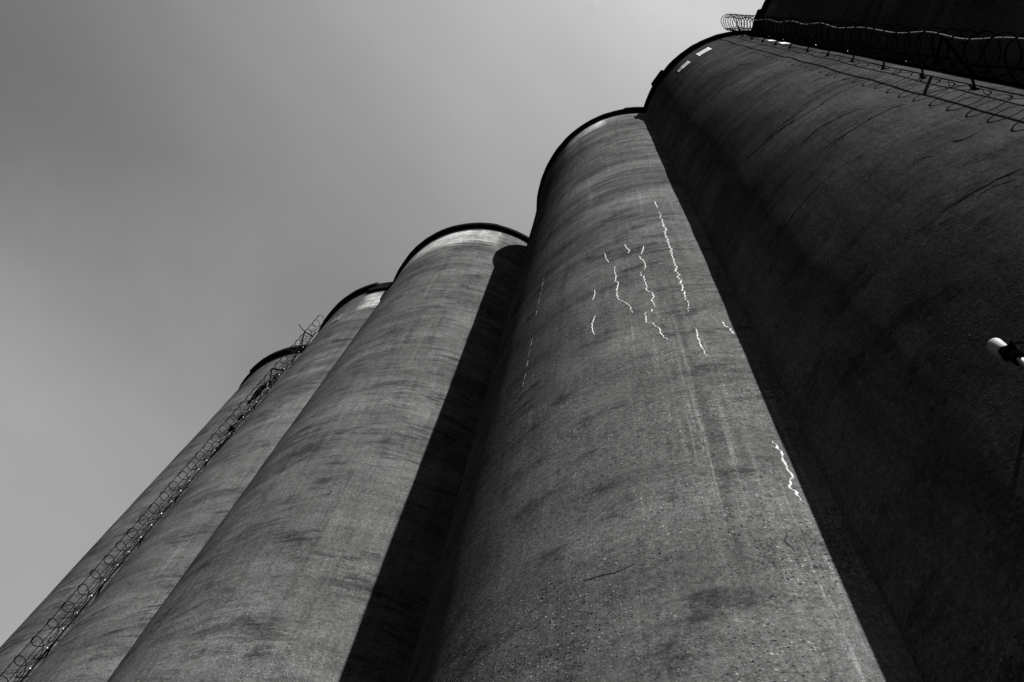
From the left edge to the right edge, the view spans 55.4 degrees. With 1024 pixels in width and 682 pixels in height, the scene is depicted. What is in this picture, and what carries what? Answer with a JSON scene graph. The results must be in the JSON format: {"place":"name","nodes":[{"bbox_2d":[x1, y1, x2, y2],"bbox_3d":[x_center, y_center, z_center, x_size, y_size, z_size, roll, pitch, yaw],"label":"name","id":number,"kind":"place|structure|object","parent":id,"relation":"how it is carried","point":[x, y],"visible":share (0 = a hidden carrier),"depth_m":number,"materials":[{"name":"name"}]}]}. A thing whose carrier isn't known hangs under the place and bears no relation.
{"place":"outdoors","nodes":[
{"label":"outdoors","id":0,"kind":"place"},
{"bbox_2d":[0,0,764,646],"label":"sky","id":1,"kind":"structure","parent":0,"point":[186,186],"materials":[{"name":"grey"}]},
{"bbox_3d":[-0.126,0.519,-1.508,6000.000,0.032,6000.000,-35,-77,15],"label":"ground","id":2,"kind":"structure","parent":0,"visible":0},
{"bbox_2d":[0,345,306,681],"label":"grain silo","id":3,"kind":"object","parent":2,"relation":"on","point":[18,640],"visible":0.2,"depth_m":26.22,"materials":[{"name":"concrete"}]},
{"bbox_2d":[25,282,392,681],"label":"grain silo","id":4,"kind":"object","parent":2,"relation":"on","point":[96,642],"visible":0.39,"depth_m":21.32,"materials":[{"name":"concrete"}]},
{"bbox_2d":[0,315,323,681],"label":"razor wire barrier","id":5,"kind":"object","parent":4,"relation":"attached to","point":[48,649],"visible":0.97,"depth_m":24.07,"materials":[{"name":"metal"}]},
{"bbox_2d":[107,222,528,681],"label":"grain silo","id":6,"kind":"object","parent":2,"relation":"on","point":[318,557],"visible":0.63,"depth_m":16.95,"materials":[{"name":"concrete"}]},
{"bbox_2d":[407,107,922,681],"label":"grain silo","id":7,"kind":"object","parent":2,"relation":"on","point":[645,493],"visible":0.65,"depth_m":8.82,"materials":[{"name":"concrete"}]},
{"bbox_2d":[644,30,1023,681],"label":"grain silo","id":8,"kind":"object","parent":2,"relation":"on","point":[861,220],"visible":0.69,"depth_m":8.80,"materials":[{"name":"concrete"}]},
{"bbox_2d":[721,14,1023,89],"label":"razor wire barrier","id":9,"kind":"object","parent":8,"relation":"attached to","point":[973,74],"visible":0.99,"depth_m":15.85,"materials":[{"name":"metal"}]},
{"bbox_2d":[987,338,1023,366],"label":"lamp","id":10,"kind":"object","parent":8,"relation":"attached to","point":[998,348],"visible":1,"depth_m":6.10,"materials":[{"name":"white plastic"}]},
{"bbox_2d":[752,0,1023,81],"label":"grain silo","id":11,"kind":"object","parent":2,"relation":"on","point":[996,16],"visible":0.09,"depth_m":17.81,"materials":[{"name":"concrete"}]}
]}

